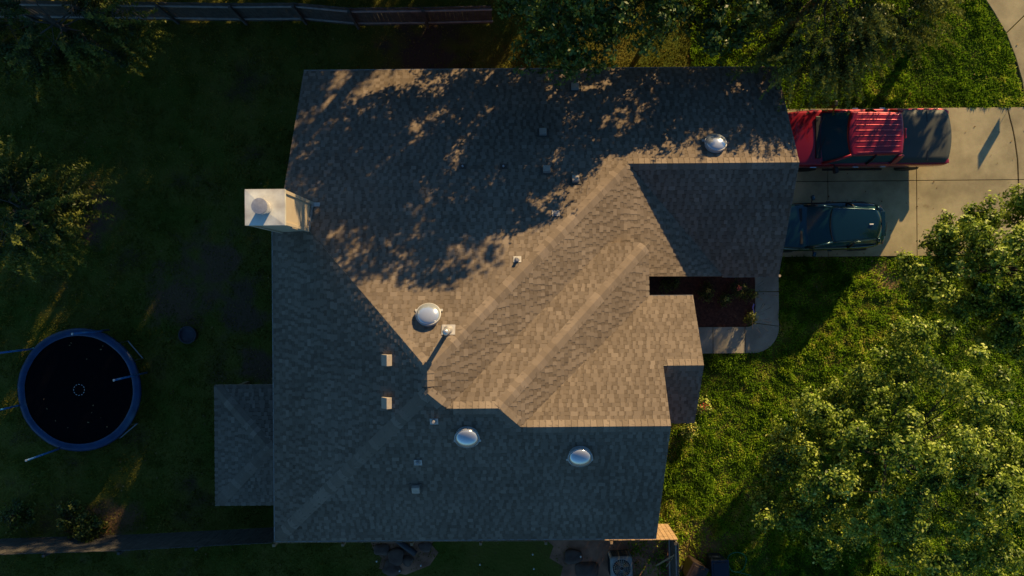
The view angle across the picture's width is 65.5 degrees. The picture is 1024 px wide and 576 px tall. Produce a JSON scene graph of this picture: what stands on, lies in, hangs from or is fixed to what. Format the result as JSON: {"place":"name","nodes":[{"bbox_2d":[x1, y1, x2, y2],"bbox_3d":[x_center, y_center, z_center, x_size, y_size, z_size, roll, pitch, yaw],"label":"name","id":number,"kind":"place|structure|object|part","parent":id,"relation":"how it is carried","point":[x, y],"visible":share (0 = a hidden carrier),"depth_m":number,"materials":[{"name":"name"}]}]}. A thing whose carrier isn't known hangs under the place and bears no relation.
{"place":"outdoors","nodes":[
{"label":"outdoors","id":0,"kind":"place"},
{"bbox_2d":[371,541,437,574],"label":"side yard dirt","id":1,"kind":"structure","parent":0,"point":[423,558],"depth_m":28.70,"materials":[{"name":"brown soil"}]},
{"bbox_2d":[374,544,389,555],"bbox_3d":[-4.686,9.417,28.633,0.588,0.149,0.421,0,90,0],"label":"stone","id":2,"kind":"object","parent":1,"relation":"on","point":[382,549],"visible":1,"depth_m":28.59,"materials":[{"name":"grey stone"}]},
{"bbox_2d":[382,559,401,575],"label":"stone","id":3,"kind":"object","parent":1,"relation":"on","point":[389,569],"visible":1,"depth_m":28.55,"materials":[{"name":"grey stone"}]},
{"bbox_2d":[388,547,403,565],"bbox_3d":[-4.172,9.658,28.639,0.599,0.280,0.640,0,90,0],"label":"stone","id":4,"kind":"object","parent":1,"relation":"on","point":[395,555],"visible":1,"depth_m":28.53,"materials":[{"name":"grey stone"}]},
{"bbox_2d":[395,542,416,555],"bbox_3d":[-3.854,9.241,28.560,1.000,0.254,0.234,38,90,0],"label":"drain pipe","id":5,"kind":"object","parent":1,"relation":"on","point":[408,548],"visible":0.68,"depth_m":28.48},
{"bbox_2d":[403,555,413,566],"bbox_3d":[-3.745,9.800,28.633,0.423,0.213,0.414,-38,90,0],"label":"stone","id":6,"kind":"object","parent":1,"relation":"on","point":[408,560],"visible":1,"depth_m":28.59,"materials":[{"name":"grey stone"}]},
{"bbox_2d":[418,542,431,551],"bbox_3d":[-3.124,9.311,28.647,0.507,0.154,0.377,0,90,0],"label":"stone","id":7,"kind":"object","parent":1,"relation":"on","point":[425,546],"visible":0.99,"depth_m":28.60,"materials":[{"name":"grey stone"}]},
{"bbox_2d":[0,0,1023,575],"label":"lawn","id":8,"kind":"structure","parent":0,"point":[502,558],"depth_m":28.70,"materials":[{"name":"plant"}]},
{"bbox_2d":[0,490,42,541],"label":"shrub","id":9,"kind":"object","parent":8,"relation":"on","point":[10,514],"visible":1,"depth_m":28.05,"materials":[{"name":"green plant"}]},
{"bbox_2d":[0,133,121,284],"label":"feathery tree","id":10,"kind":"object","parent":8,"relation":"on","point":[35,213],"visible":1,"depth_m":24.73,"materials":[{"name":"green plant"}]},
{"bbox_2d":[40,494,89,563],"bbox_3d":[-15.575,8.299,28.152,1.887,1.984,2.658,0,90,0],"label":"shrub","id":11,"kind":"object","parent":8,"relation":"on","point":[72,508],"visible":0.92,"depth_m":28.06,"materials":[{"name":"green plant"}]},
{"bbox_2d":[0,328,147,461],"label":"trampoline","id":12,"kind":"object","parent":8,"relation":"on","point":[70,385],"visible":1,"depth_m":27.81,"materials":[{"name":"black fabric"}]},
{"bbox_2d":[60,510,110,543],"bbox_3d":[-14.951,8.384,27.841,1.613,1.831,1.496,0,90,0],"label":"shrub","id":13,"kind":"object","parent":8,"relation":"on","point":[96,526],"visible":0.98,"depth_m":27.95,"materials":[{"name":"green plant"}]},
{"bbox_2d":[0,0,173,107],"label":"feathery tree","id":14,"kind":"object","parent":8,"relation":"on","point":[27,32],"visible":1,"depth_m":24.74,"materials":[{"name":"green plant"}]},
{"bbox_2d":[0,527,273,556],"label":"wooden fence","id":15,"kind":"object","parent":8,"relation":"on","point":[121,544],"visible":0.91,"depth_m":27.67,"materials":[{"name":"brown wood"}]},
{"bbox_2d":[178,326,197,343],"bbox_3d":[-11.544,1.668,28.495,0.640,0.410,0.640,0,90,0],"label":"plant pot","id":16,"kind":"object","parent":8,"relation":"on","point":[187,334],"visible":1,"depth_m":28.38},
{"bbox_2d":[0,0,492,29],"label":"wooden fence","id":17,"kind":"object","parent":8,"relation":"on","point":[244,13],"visible":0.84,"depth_m":27.69,"materials":[{"name":"brown wood"}]},
{"bbox_2d":[272,523,677,546],"bbox_3d":[-1.247,8.612,27.775,13.700,1.850,0.162,0,90,0],"label":"wooden fence","id":18,"kind":"object","parent":8,"relation":"on","point":[665,530],"visible":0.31,"depth_m":26.89,"materials":[{"name":"beige wood"}]},
{"bbox_2d":[214,66,799,541],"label":"brick house","id":19,"kind":"structure","parent":8,"relation":"on","point":[478,332],"depth_m":23.04,"materials":[{"name":"brown"}]},
{"bbox_2d":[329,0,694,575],"bbox_3d":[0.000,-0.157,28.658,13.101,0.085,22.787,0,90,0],"label":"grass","id":20,"kind":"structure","parent":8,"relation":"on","point":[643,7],"depth_m":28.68,"materials":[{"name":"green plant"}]},
{"bbox_2d":[474,0,695,88],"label":"broadleaf tree","id":21,"kind":"object","parent":8,"relation":"on","point":[600,17],"visible":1,"depth_m":21.60,"materials":[{"name":"green plant"}]},
{"bbox_2d":[668,539,679,575],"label":"wooden fence","id":22,"kind":"object","parent":8,"relation":"on","point":[673,547],"visible":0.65,"depth_m":27.63,"materials":[{"name":"grey wood"}]},
{"bbox_2d":[673,406,706,455],"bbox_3d":[6.524,5.134,28.382,1.825,2.160,1.577,-41,90,0],"label":"flower plant","id":23,"kind":"object","parent":8,"relation":"on","point":[690,427],"visible":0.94,"depth_m":28.30,"materials":[{"name":"green plant"}]},
{"bbox_2d":[679,555,708,575],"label":"wheelie bin","id":24,"kind":"object","parent":8,"relation":"on","point":[691,566],"visible":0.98,"depth_m":27.64,"materials":[{"name":"brown plastic"}]},
{"bbox_2d":[649,276,754,326],"bbox_3d":[6.219,0.280,28.680,5.033,0.030,2.257,0,90,0],"label":"flower bed","id":25,"kind":"object","parent":8,"relation":"on","point":[711,316],"visible":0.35,"depth_m":28.66,"materials":[{"name":"brown soil"}]},
{"bbox_2d":[686,276,731,303],"bbox_3d":[6.953,0.090,28.175,1.467,1.912,1.378,-25,90,0],"label":"flower plant","id":26,"kind":"object","parent":25,"relation":"on","point":[705,294],"visible":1,"depth_m":28.32,"materials":[{"name":"green plant"}]},
{"bbox_2d":[699,277,735,316],"bbox_3d":[7.384,0.344,28.047,1.110,1.746,1.634,20,90,0],"label":"flower plant","id":27,"kind":"object","parent":25,"relation":"on","point":[724,298],"visible":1,"depth_m":28.25,"materials":[{"name":"green plant"}]},
{"bbox_2d":[718,277,761,304],"bbox_3d":[7.876,0.065,28.385,1.108,1.821,1.306,-25,90,0],"label":"flower plant","id":28,"kind":"object","parent":25,"relation":"on","point":[737,289],"visible":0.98,"depth_m":28.26,"materials":[{"name":"green plant"}]},
{"bbox_2d":[728,301,770,331],"bbox_3d":[8.378,1.203,28.361,1.513,1.683,1.581,0,90,0],"label":"flower plant","id":29,"kind":"object","parent":25,"relation":"on","point":[749,317],"visible":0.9,"depth_m":28.31,"materials":[{"name":"green plant"}]},
{"bbox_2d":[729,282,776,328],"bbox_3d":[8.248,0.172,27.904,1.900,2.023,1.590,-44,90,0],"label":"flower plant","id":30,"kind":"object","parent":25,"relation":"on","point":[752,294],"visible":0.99,"depth_m":28.28,"materials":[{"name":"green plant"}]},
{"bbox_2d":[636,0,771,65],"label":"broadleaf tree","id":31,"kind":"object","parent":8,"relation":"on","point":[718,11],"visible":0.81,"depth_m":23.64,"materials":[{"name":"green plant"}]},
{"bbox_2d":[696,389,733,417],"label":"flower plant","id":32,"kind":"object","parent":8,"relation":"on","point":[705,408],"visible":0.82,"depth_m":28.28,"materials":[{"name":"green plant"}]},
{"bbox_2d":[705,553,729,575],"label":"wheelie bin","id":33,"kind":"object","parent":8,"relation":"on","point":[717,564],"visible":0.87,"depth_m":27.64,"materials":[{"name":"blue plastic"}]},
{"bbox_2d":[698,277,778,352],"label":"walkway","id":34,"kind":"structure","parent":8,"relation":"on","point":[730,340],"depth_m":28.63,"materials":[{"name":"concrete"}]},
{"bbox_2d":[725,0,973,114],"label":"evergreen tree","id":35,"kind":"object","parent":8,"relation":"on","point":[873,24],"visible":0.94,"depth_m":24.11,"materials":[{"name":"green plant"}]},
{"bbox_2d":[749,314,1023,575],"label":"broadleaf tree","id":36,"kind":"object","parent":8,"relation":"on","point":[994,467],"visible":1,"depth_m":22.78,"materials":[{"name":"green plant"}]},
{"bbox_2d":[894,183,1023,362],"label":"broadleaf tree","id":37,"kind":"object","parent":8,"relation":"on","point":[946,247],"visible":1,"depth_m":24.85,"materials":[{"name":"green plant"}]},
{"bbox_2d":[548,525,672,575],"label":"side yard dirt","id":38,"kind":"structure","parent":0,"point":[596,551],"depth_m":28.70,"materials":[{"name":"brown soil"}]},
{"bbox_2d":[564,548,582,563],"bbox_3d":[2.210,9.648,28.640,0.651,0.230,0.536,0,90,0],"label":"stone","id":39,"kind":"object","parent":38,"relation":"on","point":[572,556],"visible":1,"depth_m":28.55,"materials":[{"name":"grey stone"}]},
{"bbox_2d":[575,562,598,575],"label":"stone","id":40,"kind":"object","parent":38,"relation":"on","point":[586,568],"visible":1,"depth_m":28.56,"materials":[{"name":"grey stone"}]},
{"bbox_2d":[607,550,632,575],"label":"air conditioner","id":41,"kind":"object","parent":38,"relation":"on","point":[620,562],"visible":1,"depth_m":27.89,"materials":[{"name":"paint"}]},
{"bbox_2d":[656,555,673,566],"bbox_3d":[5.571,9.647,28.100,0.808,1.145,0.915,0,90,0],"label":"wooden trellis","id":42,"kind":"object","parent":38,"relation":"on","point":[667,559],"visible":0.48,"depth_m":28.09,"materials":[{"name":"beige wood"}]},
{"bbox_2d":[622,255,1023,575],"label":"grass","id":43,"kind":"structure","parent":0,"point":[778,537],"depth_m":28.66,"materials":[{"name":"green plant"}]},
{"bbox_2d":[17,26,1018,566],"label":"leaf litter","id":44,"kind":"object","parent":43,"relation":"on","point":[271,298],"visible":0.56,"depth_m":28.63,"materials":[{"name":"brown plant"}]},
{"bbox_2d":[727,552,750,575],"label":"garden hose","id":45,"kind":"object","parent":43,"relation":"on","point":[744,566],"visible":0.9,"depth_m":28.59,"materials":[{"name":"green rubber"}]},
{"bbox_2d":[690,0,1023,109],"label":"grass","id":46,"kind":"structure","parent":0,"point":[902,62],"depth_m":28.65,"materials":[{"name":"green plant"}]},
{"bbox_2d":[782,107,1023,256],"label":"driveway","id":47,"kind":"structure","parent":0,"point":[982,149],"depth_m":28.64,"materials":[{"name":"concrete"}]},
{"bbox_2d":[783,195,886,256],"bbox_3d":[10.920,-2.156,27.894,4.227,1.492,2.144,-1,90,0],"label":"compact suv","id":48,"kind":"object","parent":47,"relation":"on","point":[831,226],"visible":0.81,"depth_m":27.39,"materials":[{"name":"teal paint"}]},
{"bbox_3d":[11.458,-2.170,27.445,2.810,0.430,1.540,-1,90,0],"label":"window glass","id":49,"kind":"part","parent":48,"relation":"part of","materials":[{"name":"teal"}]},
{"bbox_2d":[788,100,951,173],"bbox_3d":[12.210,-5.196,27.673,5.960,1.934,2.508,0,90,0],"label":"pickup truck","id":50,"kind":"object","parent":47,"relation":"on","point":[903,139],"visible":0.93,"depth_m":27.31,"materials":[{"name":"red paint"}]},
{"bbox_3d":[11.900,-5.194,27.105,2.660,0.670,1.840,0,90,0],"label":"window glass","id":51,"kind":"part","parent":50,"relation":"part of","materials":[{"name":"black glass"}]},
{"bbox_2d":[987,0,1023,91],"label":"path","id":52,"kind":"structure","parent":0,"point":[1009,14],"depth_m":28.65,"materials":[{"name":"concrete"}]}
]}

